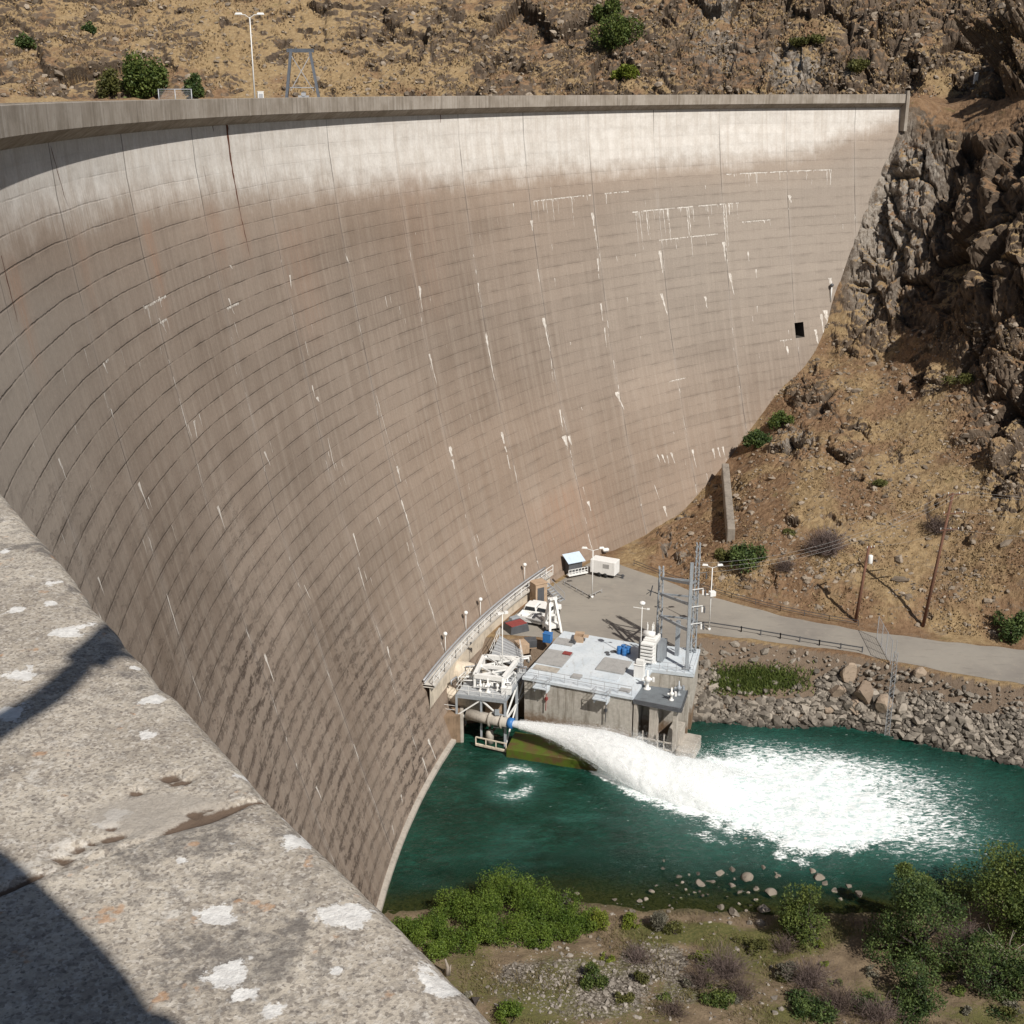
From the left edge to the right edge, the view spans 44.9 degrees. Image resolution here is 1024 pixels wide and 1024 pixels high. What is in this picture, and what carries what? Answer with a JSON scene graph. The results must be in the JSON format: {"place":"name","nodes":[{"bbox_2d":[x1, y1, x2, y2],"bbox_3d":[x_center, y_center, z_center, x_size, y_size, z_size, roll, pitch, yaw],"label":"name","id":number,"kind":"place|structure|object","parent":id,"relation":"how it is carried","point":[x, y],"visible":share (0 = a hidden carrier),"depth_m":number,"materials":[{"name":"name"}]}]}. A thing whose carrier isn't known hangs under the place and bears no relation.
{"place":"outdoors","nodes":[
{"label":"outdoors","id":0,"kind":"place"},
{"bbox_2d":[0,0,1023,754],"bbox_3d":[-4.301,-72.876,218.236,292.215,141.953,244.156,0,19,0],"label":"hillside","id":1,"kind":"structure","parent":0,"point":[942,218],"depth_m":206.06,"materials":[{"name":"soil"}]},
{"bbox_2d":[14,31,36,48],"bbox_3d":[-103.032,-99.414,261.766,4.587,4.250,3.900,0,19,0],"label":"hill bush","id":2,"kind":"object","parent":1,"relation":"on","point":[26,40],"visible":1,"depth_m":260.97,"materials":[{"name":"green plant"}]},
{"bbox_2d":[95,66,122,98],"bbox_3d":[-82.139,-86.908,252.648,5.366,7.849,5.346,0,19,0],"label":"hill bush","id":3,"kind":"object","parent":1,"relation":"on","point":[108,84],"visible":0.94,"depth_m":251.64,"materials":[{"name":"green plant"}]},
{"bbox_2d":[118,48,169,98],"bbox_3d":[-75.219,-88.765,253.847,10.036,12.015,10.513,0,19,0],"label":"round oak","id":4,"kind":"object","parent":1,"relation":"on","point":[141,77],"visible":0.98,"depth_m":251.47,"materials":[{"name":"green plant"}]},
{"bbox_2d":[183,72,206,98],"bbox_3d":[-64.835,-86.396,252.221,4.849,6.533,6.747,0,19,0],"label":"hill bush","id":5,"kind":"object","parent":1,"relation":"on","point":[197,88],"visible":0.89,"depth_m":251.62,"materials":[{"name":"green plant"}]},
{"bbox_2d":[0,91,909,1023],"bbox_3d":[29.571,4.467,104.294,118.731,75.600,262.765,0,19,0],"label":"concrete dam","id":6,"kind":"structure","parent":1,"relation":"on","point":[326,423],"depth_m":109.74,"materials":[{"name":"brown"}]},
{"bbox_2d":[285,48,319,97],"bbox_3d":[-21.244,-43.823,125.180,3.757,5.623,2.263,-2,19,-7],"label":"hoist frame","id":7,"kind":"object","parent":6,"relation":"on","point":[310,52],"visible":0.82,"depth_m":124.36,"materials":[{"name":"blue paint"}]},
{"bbox_2d":[454,660,485,682],"bbox_3d":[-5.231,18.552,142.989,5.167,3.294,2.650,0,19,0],"label":"penstock","id":8,"kind":"object","parent":6,"relation":"attached to","point":[460,668],"visible":0.34,"depth_m":141.86,"materials":[{"name":"beige paint"}]},
{"bbox_2d":[422,565,552,707],"bbox_3d":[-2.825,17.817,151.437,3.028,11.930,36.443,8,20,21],"label":"curved walkway","id":9,"kind":"structure","parent":6,"relation":"attached to","point":[468,646],"depth_m":146.82,"materials":[{"name":"concrete"}]},
{"bbox_2d":[489,629,523,667],"bbox_3d":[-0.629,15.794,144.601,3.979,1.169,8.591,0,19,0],"label":"staircase","id":10,"kind":"structure","parent":9,"relation":"attached to","point":[510,648],"depth_m":144.90,"materials":[{"name":"metal"}]},
{"bbox_2d":[457,680,523,723],"bbox_3d":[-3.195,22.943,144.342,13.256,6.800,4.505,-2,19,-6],"label":"valve chamber","id":11,"kind":"object","parent":1,"relation":"on","point":[521,708],"depth_m":143.44,"materials":[{"name":"concrete"}]},
{"bbox_2d":[444,666,526,746],"bbox_3d":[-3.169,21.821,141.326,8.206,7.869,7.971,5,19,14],"label":"steel platform","id":12,"kind":"structure","parent":11,"relation":"on","point":[464,692],"depth_m":137.88,"materials":[{"name":"white paint"}]},
{"bbox_2d":[447,686,482,710],"bbox_3d":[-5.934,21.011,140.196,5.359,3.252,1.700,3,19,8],"label":"penstock","id":13,"kind":"object","parent":12,"relation":"attached to","point":[464,703],"visible":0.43,"depth_m":139.44,"materials":[{"name":"beige paint"}]},
{"bbox_2d":[465,708,514,728],"bbox_3d":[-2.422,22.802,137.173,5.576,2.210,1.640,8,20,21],"label":"outlet valve","id":14,"kind":"object","parent":12,"relation":"attached to","point":[496,719],"visible":1,"depth_m":136.69,"materials":[{"name":"metal"}]},
{"bbox_2d":[450,655,531,691],"bbox_3d":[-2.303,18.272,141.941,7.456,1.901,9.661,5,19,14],"label":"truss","id":15,"kind":"object","parent":12,"relation":"on","point":[509,676],"visible":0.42,"depth_m":140.55,"materials":[{"name":"metal"}]},
{"bbox_2d":[473,654,519,688],"bbox_3d":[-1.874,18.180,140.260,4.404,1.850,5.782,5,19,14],"label":"lifting truss","id":16,"kind":"object","parent":12,"relation":"on","point":[494,676],"visible":1,"depth_m":139.79,"materials":[{"name":"metal"}]},
{"bbox_2d":[1,0,1023,637],"bbox_3d":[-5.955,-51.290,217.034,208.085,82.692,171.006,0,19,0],"label":"loose stones","id":17,"kind":"object","parent":1,"relation":"on","point":[855,390],"visible":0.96,"depth_m":206.59,"materials":[{"name":"stone"}]},
{"bbox_2d":[591,0,621,21],"bbox_3d":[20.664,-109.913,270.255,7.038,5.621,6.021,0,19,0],"label":"hill bush","id":18,"kind":"object","parent":1,"relation":"on","point":[609,6],"visible":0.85,"depth_m":269.62,"materials":[{"name":"green plant"}]},
{"bbox_2d":[589,9,646,51],"bbox_3d":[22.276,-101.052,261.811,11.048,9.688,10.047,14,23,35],"label":"hill bush","id":19,"kind":"object","parent":1,"relation":"on","point":[618,31],"visible":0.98,"depth_m":260.33,"materials":[{"name":"green plant"}]},
{"bbox_2d":[610,64,639,79],"bbox_3d":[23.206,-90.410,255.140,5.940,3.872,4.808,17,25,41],"label":"hill bush","id":20,"kind":"object","parent":1,"relation":"on","point":[622,71],"visible":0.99,"depth_m":254.00,"materials":[{"name":"green plant"}]},
{"bbox_2d":[721,463,734,541],"bbox_3d":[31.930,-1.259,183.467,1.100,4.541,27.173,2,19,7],"label":"concrete slab","id":21,"kind":"structure","parent":1,"relation":"on","point":[728,508],"depth_m":179.56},
{"bbox_2d":[635,561,858,625],"bbox_3d":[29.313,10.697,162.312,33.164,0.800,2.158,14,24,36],"label":"pipe fence","id":22,"kind":"object","parent":1,"relation":"on","point":[780,608],"visible":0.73,"depth_m":159.03,"materials":[{"name":"metal"}]},
{"bbox_2d":[727,540,768,572],"bbox_3d":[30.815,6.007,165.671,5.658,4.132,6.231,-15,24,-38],"label":"hill bush","id":23,"kind":"object","parent":1,"relation":"on","point":[742,553],"visible":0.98,"depth_m":164.55,"materials":[{"name":"green plant"}]},
{"bbox_2d":[741,428,771,448],"bbox_3d":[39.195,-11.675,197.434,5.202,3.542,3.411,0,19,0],"label":"hill bush","id":24,"kind":"object","parent":1,"relation":"on","point":[758,437],"visible":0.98,"depth_m":196.69,"materials":[{"name":"green plant"}]},
{"bbox_2d":[709,659,813,696],"bbox_3d":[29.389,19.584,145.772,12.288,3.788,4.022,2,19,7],"label":"creeping vine","id":25,"kind":"object","parent":1,"relation":"on","point":[749,678],"visible":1,"depth_m":145.63,"materials":[{"name":"green plant"}]},
{"bbox_2d":[766,410,794,430],"bbox_3d":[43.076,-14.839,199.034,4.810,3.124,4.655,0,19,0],"label":"hill bush","id":26,"kind":"object","parent":1,"relation":"on","point":[778,418],"visible":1,"depth_m":198.14,"materials":[{"name":"green plant"}]},
{"bbox_2d":[772,555,803,572],"bbox_3d":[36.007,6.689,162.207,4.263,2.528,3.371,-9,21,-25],"label":"leafless bush","id":27,"kind":"object","parent":1,"relation":"on","point":[783,565],"visible":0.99,"depth_m":162.13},
{"bbox_2d":[789,32,825,46],"bbox_3d":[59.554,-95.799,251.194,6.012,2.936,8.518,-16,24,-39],"label":"hill bush","id":28,"kind":"object","parent":1,"relation":"on","point":[816,38],"visible":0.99,"depth_m":250.21,"materials":[{"name":"green plant"}]},
{"bbox_2d":[799,518,853,559],"bbox_3d":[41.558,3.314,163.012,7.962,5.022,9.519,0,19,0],"label":"leafless bush","id":29,"kind":"object","parent":1,"relation":"on","point":[822,540],"visible":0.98,"depth_m":162.64,"materials":[{"name":"plant"}]},
{"bbox_2d":[839,663,856,682],"bbox_3d":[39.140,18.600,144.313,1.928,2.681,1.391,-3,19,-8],"label":"boulder","id":30,"kind":"object","parent":1,"relation":"on","point":[848,672],"visible":1,"depth_m":143.67,"materials":[{"name":"stone"}]},
{"bbox_2d":[690,638,1023,768],"bbox_3d":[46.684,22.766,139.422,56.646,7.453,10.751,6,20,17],"label":"riprap stones","id":31,"kind":"object","parent":1,"relation":"on","point":[938,725],"visible":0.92,"depth_m":141.35,"materials":[{"name":"stone"}]},
{"bbox_2d":[884,640,897,735],"bbox_3d":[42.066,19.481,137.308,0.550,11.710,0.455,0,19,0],"label":"gauge mast","id":32,"kind":"object","parent":31,"relation":"on","point":[889,698],"visible":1,"depth_m":137.37,"materials":[{"name":"metal"}]},
{"bbox_2d":[846,56,869,72],"bbox_3d":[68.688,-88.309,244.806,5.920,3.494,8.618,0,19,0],"label":"hill bush","id":33,"kind":"object","parent":1,"relation":"on","point":[855,65],"visible":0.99,"depth_m":243.03,"materials":[{"name":"green plant"}]},
{"bbox_2d":[853,680,873,703],"bbox_3d":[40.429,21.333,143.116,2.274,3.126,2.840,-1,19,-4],"label":"boulder","id":34,"kind":"object","parent":1,"relation":"on","point":[864,691],"visible":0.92,"depth_m":142.05,"materials":[{"name":"stone"}]},
{"bbox_2d":[854,545,874,621],"bbox_3d":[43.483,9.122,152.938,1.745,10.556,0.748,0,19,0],"label":"utility pole","id":35,"kind":"object","parent":1,"relation":"on","point":[869,559],"visible":1,"depth_m":152.51,"materials":[{"name":"brown wood"}]},
{"bbox_2d":[875,694,893,712],"bbox_3d":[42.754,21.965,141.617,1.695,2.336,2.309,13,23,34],"label":"boulder","id":36,"kind":"object","parent":1,"relation":"on","point":[882,704],"visible":0.87,"depth_m":140.89,"materials":[{"name":"stone"}]},
{"bbox_2d":[917,512,955,534],"bbox_3d":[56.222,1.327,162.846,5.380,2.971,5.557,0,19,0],"label":"leafless bush","id":37,"kind":"object","parent":1,"relation":"on","point":[935,524],"visible":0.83,"depth_m":162.85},
{"bbox_2d":[921,492,967,626],"bbox_3d":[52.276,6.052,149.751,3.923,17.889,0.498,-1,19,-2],"label":"utility pole","id":38,"kind":"object","parent":1,"relation":"on","point":[947,514],"visible":1,"depth_m":149.23,"materials":[{"name":"brown wood"}]},
{"bbox_2d":[940,373,975,385],"bbox_3d":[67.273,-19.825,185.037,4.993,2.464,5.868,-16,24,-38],"label":"hill bush","id":39,"kind":"object","parent":1,"relation":"on","point":[964,378],"visible":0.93,"depth_m":184.56,"materials":[{"name":"green plant"}]},
{"bbox_2d":[990,609,1023,644],"bbox_3d":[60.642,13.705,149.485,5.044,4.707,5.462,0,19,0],"label":"hill bush","id":40,"kind":"object","parent":1,"relation":"on","point":[1015,630],"visible":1,"depth_m":148.23,"materials":[{"name":"green plant"}]},
{"bbox_2d":[382,868,1023,1023],"bbox_3d":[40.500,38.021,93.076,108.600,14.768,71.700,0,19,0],"label":"riverbank","id":41,"kind":"structure","parent":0,"point":[592,886],"depth_m":103.35,"materials":[{"name":"soil"}]},
{"bbox_2d":[401,914,438,946],"bbox_3d":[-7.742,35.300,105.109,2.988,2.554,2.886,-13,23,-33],"label":"willow bush","id":42,"kind":"object","parent":41,"relation":"on","point":[418,930],"visible":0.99,"depth_m":104.80,"materials":[{"name":"green plant"}]},
{"bbox_2d":[414,904,452,938],"bbox_3d":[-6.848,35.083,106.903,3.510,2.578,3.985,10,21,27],"label":"willow bush","id":43,"kind":"object","parent":41,"relation":"on","point":[440,917],"visible":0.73,"depth_m":106.29,"materials":[{"name":"green plant"}]},
{"bbox_2d":[420,936,453,962],"bbox_3d":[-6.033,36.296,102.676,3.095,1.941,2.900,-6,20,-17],"label":"willow bush","id":44,"kind":"object","parent":41,"relation":"on","point":[437,948],"visible":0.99,"depth_m":102.26,"materials":[{"name":"green plant"}]},
{"bbox_2d":[434,881,475,919],"bbox_3d":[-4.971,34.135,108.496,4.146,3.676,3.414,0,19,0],"label":"willow bush","id":45,"kind":"object","parent":41,"relation":"on","point":[453,899],"visible":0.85,"depth_m":108.22,"materials":[{"name":"green plant"}]},
{"bbox_2d":[433,921,481,955],"bbox_3d":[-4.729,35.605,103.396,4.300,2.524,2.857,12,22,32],"label":"willow bush","id":46,"kind":"object","parent":41,"relation":"on","point":[456,936],"visible":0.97,"depth_m":103.16,"materials":[{"name":"green plant"}]},
{"bbox_2d":[451,892,501,927],"bbox_3d":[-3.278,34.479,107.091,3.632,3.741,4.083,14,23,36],"label":"willow bush","id":47,"kind":"object","parent":41,"relation":"on","point":[468,916],"visible":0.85,"depth_m":106.99,"materials":[{"name":"green plant"}]},
{"bbox_2d":[463,910,507,948],"bbox_3d":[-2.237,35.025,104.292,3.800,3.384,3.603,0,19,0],"label":"willow bush","id":48,"kind":"object","parent":41,"relation":"on","point":[486,934],"visible":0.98,"depth_m":103.75,"materials":[{"name":"green plant"}]},
{"bbox_2d":[467,881,517,920],"bbox_3d":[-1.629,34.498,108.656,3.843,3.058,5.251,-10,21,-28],"label":"willow bush","id":49,"kind":"object","parent":41,"relation":"on","point":[500,903],"visible":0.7,"depth_m":108.38,"materials":[{"name":"green plant"}]},
{"bbox_2d":[475,859,537,905],"bbox_3d":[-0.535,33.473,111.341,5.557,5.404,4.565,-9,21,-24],"label":"willow bush","id":50,"kind":"object","parent":41,"relation":"on","point":[496,879],"visible":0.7,"depth_m":110.73,"materials":[{"name":"green plant"}]},
{"bbox_2d":[494,998,524,1023],"bbox_3d":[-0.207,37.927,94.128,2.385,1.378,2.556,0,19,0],"label":"bank bush","id":51,"kind":"object","parent":41,"relation":"on","point":[510,1008],"visible":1,"depth_m":93.93,"materials":[{"name":"green plant"}]},
{"bbox_2d":[491,911,543,946],"bbox_3d":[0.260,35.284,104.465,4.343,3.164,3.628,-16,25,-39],"label":"willow bush","id":52,"kind":"object","parent":41,"relation":"on","point":[519,928],"visible":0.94,"depth_m":104.18,"materials":[{"name":"green plant"}]},
{"bbox_2d":[502,874,553,911],"bbox_3d":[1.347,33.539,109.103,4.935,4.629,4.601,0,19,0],"label":"willow bush","id":53,"kind":"object","parent":41,"relation":"on","point":[523,886],"visible":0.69,"depth_m":108.87,"materials":[{"name":"green plant"}]},
{"bbox_2d":[515,889,558,930],"bbox_3d":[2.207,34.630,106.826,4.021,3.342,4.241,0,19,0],"label":"willow bush","id":54,"kind":"object","parent":41,"relation":"on","point":[542,911],"visible":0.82,"depth_m":106.67,"materials":[{"name":"green plant"}]},
{"bbox_2d":[523,919,562,950],"bbox_3d":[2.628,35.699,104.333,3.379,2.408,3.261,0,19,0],"label":"willow bush","id":55,"kind":"object","parent":41,"relation":"on","point":[543,935],"visible":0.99,"depth_m":104.18,"materials":[{"name":"green plant"}]},
{"bbox_2d":[531,884,586,923],"bbox_3d":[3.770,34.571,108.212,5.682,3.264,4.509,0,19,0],"label":"willow bush","id":56,"kind":"object","parent":41,"relation":"on","point":[552,894],"visible":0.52,"depth_m":108.48,"materials":[{"name":"green plant"}]},
{"bbox_2d":[544,916,581,942],"bbox_3d":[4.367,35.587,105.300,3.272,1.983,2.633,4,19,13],"label":"willow bush","id":57,"kind":"object","parent":41,"relation":"on","point":[568,930],"visible":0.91,"depth_m":104.96,"materials":[{"name":"green plant"}]},
{"bbox_2d":[548,900,590,925],"bbox_3d":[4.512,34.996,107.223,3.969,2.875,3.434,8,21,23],"label":"willow bush","id":58,"kind":"object","parent":41,"relation":"on","point":[562,912],"visible":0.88,"depth_m":106.83,"materials":[{"name":"green plant"}]},
{"bbox_2d":[570,907,601,936],"bbox_3d":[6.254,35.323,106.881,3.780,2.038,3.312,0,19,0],"label":"willow bush","id":59,"kind":"object","parent":41,"relation":"on","point":[584,926],"visible":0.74,"depth_m":106.18,"materials":[{"name":"green plant"}]},
{"bbox_2d":[579,961,608,991],"bbox_3d":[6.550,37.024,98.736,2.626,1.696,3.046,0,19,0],"label":"bank bush","id":60,"kind":"object","parent":41,"relation":"on","point":[587,980],"visible":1,"depth_m":98.15,"materials":[{"name":"green plant"}]},
{"bbox_2d":[587,908,610,932],"bbox_3d":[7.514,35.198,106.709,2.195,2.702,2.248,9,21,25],"label":"yellow bush","id":61,"kind":"object","parent":41,"relation":"on","point":[600,916],"visible":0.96,"depth_m":106.25,"materials":[{"name":"green plant"}]},
{"bbox_2d":[621,911,641,929],"bbox_3d":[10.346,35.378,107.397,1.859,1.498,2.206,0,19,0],"label":"bank bush","id":62,"kind":"object","parent":41,"relation":"on","point":[629,918],"visible":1,"depth_m":107.24,"materials":[{"name":"green plant"}]},
{"bbox_2d":[616,937,658,967],"bbox_3d":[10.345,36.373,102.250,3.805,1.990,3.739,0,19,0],"label":"leafless bush","id":63,"kind":"object","parent":41,"relation":"on","point":[636,956],"visible":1,"depth_m":102.20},
{"bbox_2d":[468,912,846,1023],"bbox_3d":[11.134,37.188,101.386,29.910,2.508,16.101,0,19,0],"label":"gravel stones","id":64,"kind":"object","parent":41,"relation":"on","point":[581,970],"visible":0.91,"depth_m":98.91,"materials":[{"name":"stone"}]},
{"bbox_2d":[649,909,668,932],"bbox_3d":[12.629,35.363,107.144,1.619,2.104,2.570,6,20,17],"label":"grey bush","id":65,"kind":"object","parent":41,"relation":"on","point":[658,920],"visible":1,"depth_m":106.65,"materials":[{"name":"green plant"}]},
{"bbox_2d":[662,919,683,934],"bbox_3d":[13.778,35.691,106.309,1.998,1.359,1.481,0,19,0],"label":"bank bush","id":66,"kind":"object","parent":41,"relation":"on","point":[671,927],"visible":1,"depth_m":106.06,"materials":[{"name":"green plant"}]},
{"bbox_2d":[655,990,691,1021],"bbox_3d":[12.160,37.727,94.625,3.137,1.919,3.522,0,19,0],"label":"leafless bush","id":67,"kind":"object","parent":41,"relation":"on","point":[673,1009],"visible":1,"depth_m":94.77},
{"bbox_2d":[681,956,723,992],"bbox_3d":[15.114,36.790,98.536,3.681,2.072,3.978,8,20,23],"label":"leafless bush","id":68,"kind":"object","parent":41,"relation":"on","point":[701,977],"visible":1,"depth_m":98.48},
{"bbox_2d":[700,988,736,1009],"bbox_3d":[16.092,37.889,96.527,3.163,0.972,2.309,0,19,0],"label":"bank bush","id":69,"kind":"object","parent":41,"relation":"on","point":[723,997],"visible":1,"depth_m":96.22,"materials":[{"name":"green plant"}]},
{"bbox_2d":[686,938,760,985],"bbox_3d":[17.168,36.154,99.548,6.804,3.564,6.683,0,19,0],"label":"leafless bush","id":70,"kind":"object","parent":41,"relation":"on","point":[727,967],"visible":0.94,"depth_m":99.94,"materials":[{"name":"plant"}]},
{"bbox_2d":[447,897,1023,1023],"bbox_3d":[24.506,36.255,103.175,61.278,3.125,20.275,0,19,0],"label":"dry weeds","id":71,"kind":"object","parent":41,"relation":"on","point":[650,969],"visible":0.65,"depth_m":100.34,"materials":[{"name":"plant"}]},
{"bbox_2d":[720,967,766,1003],"bbox_3d":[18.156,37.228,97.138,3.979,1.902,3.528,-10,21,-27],"label":"leafless bush","id":72,"kind":"object","parent":41,"relation":"on","point":[741,987],"visible":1,"depth_m":97.40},
{"bbox_2d":[747,937,768,956],"bbox_3d":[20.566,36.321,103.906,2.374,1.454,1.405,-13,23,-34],"label":"bank bush","id":73,"kind":"object","parent":41,"relation":"on","point":[754,944],"visible":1,"depth_m":103.69,"materials":[{"name":"green plant"}]},
{"bbox_2d":[774,963,794,981],"bbox_3d":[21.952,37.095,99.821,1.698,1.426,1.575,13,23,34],"label":"bank bush","id":74,"kind":"object","parent":41,"relation":"on","point":[783,971],"visible":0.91,"depth_m":99.57,"materials":[{"name":"grey plant"}]},
{"bbox_2d":[769,928,802,956],"bbox_3d":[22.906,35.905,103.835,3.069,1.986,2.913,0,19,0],"label":"leafless bush","id":75,"kind":"object","parent":41,"relation":"on","point":[783,946],"visible":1,"depth_m":103.80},
{"bbox_2d":[775,880,830,953],"bbox_3d":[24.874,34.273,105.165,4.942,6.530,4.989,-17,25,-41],"label":"leaning tree","id":76,"kind":"object","parent":41,"relation":"on","point":[795,920],"visible":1,"depth_m":104.56,"materials":[{"name":"green plant"}]},
{"bbox_2d":[781,951,839,993],"bbox_3d":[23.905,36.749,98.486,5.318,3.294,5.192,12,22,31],"label":"leafless bush","id":77,"kind":"object","parent":41,"relation":"on","point":[808,975],"visible":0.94,"depth_m":98.57,"materials":[{"name":"plant"}]},
{"bbox_2d":[785,986,839,1023],"bbox_3d":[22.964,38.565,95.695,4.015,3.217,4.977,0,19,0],"label":"scrub oak","id":78,"kind":"object","parent":41,"relation":"on","point":[816,1008],"visible":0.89,"depth_m":94.71,"materials":[{"name":"green plant"}]},
{"bbox_2d":[807,970,864,1023],"bbox_3d":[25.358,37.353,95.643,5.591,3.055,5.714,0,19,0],"label":"leafless bush","id":79,"kind":"object","parent":41,"relation":"on","point":[838,1000],"visible":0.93,"depth_m":95.59,"materials":[{"name":"plant"}]},
{"bbox_2d":[851,982,908,1023],"bbox_3d":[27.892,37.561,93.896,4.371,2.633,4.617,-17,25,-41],"label":"leafless bush","id":80,"kind":"object","parent":41,"relation":"on","point":[878,1009],"visible":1,"depth_m":94.07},
{"bbox_2d":[850,955,947,1023],"bbox_3d":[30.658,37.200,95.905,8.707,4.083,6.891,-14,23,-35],"label":"scrub oak","id":81,"kind":"object","parent":41,"relation":"on","point":[918,1000],"visible":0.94,"depth_m":95.59,"materials":[{"name":"green plant"}]},
{"bbox_2d":[894,861,934,917],"bbox_3d":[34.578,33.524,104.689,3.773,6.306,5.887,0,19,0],"label":"oak tree","id":82,"kind":"object","parent":41,"relation":"on","point":[902,865],"visible":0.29,"depth_m":105.63,"materials":[{"name":"green plant"}]},
{"bbox_2d":[858,866,971,978],"bbox_3d":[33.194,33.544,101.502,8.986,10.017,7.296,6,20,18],"label":"oak tree","id":83,"kind":"object","parent":41,"relation":"on","point":[918,949],"visible":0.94,"depth_m":100.92,"materials":[{"name":"green plant"}]},
{"bbox_2d":[929,897,995,955],"bbox_3d":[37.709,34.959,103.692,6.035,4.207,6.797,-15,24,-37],"label":"leafless bush","id":84,"kind":"object","parent":41,"relation":"on","point":[964,937],"visible":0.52,"depth_m":103.95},
{"bbox_2d":[935,837,1023,949],"bbox_3d":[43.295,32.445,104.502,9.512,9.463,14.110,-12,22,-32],"label":"oak tree","id":85,"kind":"object","parent":41,"relation":"on","point":[1009,892],"visible":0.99,"depth_m":104.45,"materials":[{"name":"green plant"}]},
{"bbox_2d":[950,950,1018,996],"bbox_3d":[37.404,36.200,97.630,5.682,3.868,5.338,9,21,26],"label":"leafless bush","id":86,"kind":"object","parent":41,"relation":"on","point":[986,975],"visible":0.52,"depth_m":97.77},
{"bbox_2d":[961,926,1023,998],"bbox_3d":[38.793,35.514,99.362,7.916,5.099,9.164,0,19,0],"label":"oak tree","id":87,"kind":"object","parent":41,"relation":"on","point":[1013,967],"visible":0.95,"depth_m":97.43,"materials":[{"name":"green plant"}]},
{"bbox_2d":[966,970,1023,1023],"bbox_3d":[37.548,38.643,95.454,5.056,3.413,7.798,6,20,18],"label":"scrub oak","id":88,"kind":"object","parent":41,"relation":"on","point":[1001,992],"visible":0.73,"depth_m":96.56,"materials":[{"name":"green plant"}]},
{"bbox_2d":[388,717,1023,889],"bbox_3d":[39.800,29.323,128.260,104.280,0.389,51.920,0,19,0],"label":"river water","id":89,"kind":"structure","parent":0,"point":[933,812],"depth_m":124.52,"materials":[{"name":"liquid"}]},
{"bbox_2d":[444,704,463,742],"bbox_3d":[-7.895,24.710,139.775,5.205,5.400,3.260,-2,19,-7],"label":"concrete pier","id":90,"kind":"structure","parent":89,"relation":"in","point":[454,721],"depth_m":138.14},
{"bbox_2d":[506,732,597,771],"bbox_3d":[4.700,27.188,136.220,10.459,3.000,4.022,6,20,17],"label":"apron","id":91,"kind":"object","parent":89,"relation":"in","point":[531,747],"visible":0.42,"depth_m":134.95,"materials":[{"name":"concrete"}]},
{"bbox_2d":[522,631,700,758],"bbox_3d":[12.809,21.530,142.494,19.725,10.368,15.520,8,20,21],"label":"powerhouse","id":92,"kind":"structure","parent":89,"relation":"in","point":[588,681],"depth_m":138.43,"materials":[{"name":"concrete"}]},
{"bbox_2d":[633,658,645,677],"bbox_3d":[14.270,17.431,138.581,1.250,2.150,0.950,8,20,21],"label":"control cabinet","id":93,"kind":"object","parent":92,"relation":"on","point":[639,667],"visible":0.98,"depth_m":138.22,"materials":[{"name":"metal"}]},
{"bbox_2d":[638,622,666,663],"bbox_3d":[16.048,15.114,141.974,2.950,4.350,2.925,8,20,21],"label":"transformer","id":94,"kind":"object","parent":92,"relation":"on","point":[653,647],"visible":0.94,"depth_m":141.42,"materials":[{"name":"white paint"}]},
{"bbox_2d":[646,542,706,670],"bbox_3d":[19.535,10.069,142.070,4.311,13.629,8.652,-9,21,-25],"label":"steel takeoff tower","id":95,"kind":"structure","parent":92,"relation":"on","point":[688,629],"depth_m":141.97,"materials":[{"name":"metal"}]},
{"bbox_2d":[512,720,848,832],"bbox_3d":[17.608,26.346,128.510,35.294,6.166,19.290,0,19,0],"label":"water jet","id":96,"kind":"object","parent":89,"relation":"on","point":[646,769],"visible":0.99,"depth_m":129.34,"materials":[{"name":"white"}]},
{"bbox_2d":[496,563,1023,683],"bbox_3d":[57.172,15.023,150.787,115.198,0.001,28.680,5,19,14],"label":"road","id":97,"kind":"structure","parent":0,"point":[610,611],"depth_m":153.00,"materials":[{"name":"asphalt"}]},
{"bbox_2d":[503,615,528,634],"bbox_3d":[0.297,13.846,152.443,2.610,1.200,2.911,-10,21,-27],"label":"covered pile","id":98,"kind":"object","parent":97,"relation":"on","point":[515,624],"visible":0.95,"depth_m":151.55,"materials":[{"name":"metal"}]},
{"bbox_2d":[518,600,546,622],"bbox_3d":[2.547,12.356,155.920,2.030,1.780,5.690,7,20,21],"label":"pickup truck","id":99,"kind":"object","parent":97,"relation":"on","point":[530,607],"visible":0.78,"depth_m":155.08,"materials":[{"name":"white paint"}]},
{"bbox_2d":[529,578,547,601],"bbox_3d":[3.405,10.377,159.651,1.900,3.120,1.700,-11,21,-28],"label":"storage booth","id":100,"kind":"object","parent":97,"relation":"on","point":[538,588],"visible":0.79,"depth_m":159.02,"materials":[{"name":"wood"}]},
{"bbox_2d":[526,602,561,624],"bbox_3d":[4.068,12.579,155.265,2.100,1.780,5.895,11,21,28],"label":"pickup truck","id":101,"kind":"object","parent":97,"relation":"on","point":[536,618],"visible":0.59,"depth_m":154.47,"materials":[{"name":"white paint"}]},
{"bbox_2d":[538,596,562,632],"bbox_3d":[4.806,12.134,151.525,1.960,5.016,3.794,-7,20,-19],"label":"mobile hoist","id":102,"kind":"object","parent":97,"relation":"on","point":[549,621],"visible":0.97,"depth_m":151.15,"materials":[{"name":"white paint"}]},
{"bbox_2d":[562,551,587,576],"bbox_3d":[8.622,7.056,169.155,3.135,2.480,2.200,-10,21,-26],"label":"solar shed","id":103,"kind":"structure","parent":97,"relation":"on","point":[573,563],"depth_m":168.99,"materials":[{"name":"metal"}]},
{"bbox_2d":[590,555,624,578],"bbox_3d":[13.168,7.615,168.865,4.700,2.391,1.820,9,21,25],"label":"cargo trailer","id":104,"kind":"object","parent":97,"relation":"on","point":[605,567],"visible":0.99,"depth_m":168.36,"materials":[{"name":"white paint"}]},
{"bbox_2d":[691,621,862,651],"bbox_3d":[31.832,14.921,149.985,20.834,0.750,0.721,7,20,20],"label":"guardrail","id":105,"kind":"object","parent":97,"relation":"on","point":[800,637],"visible":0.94,"depth_m":149.46,"materials":[{"name":"metal"}]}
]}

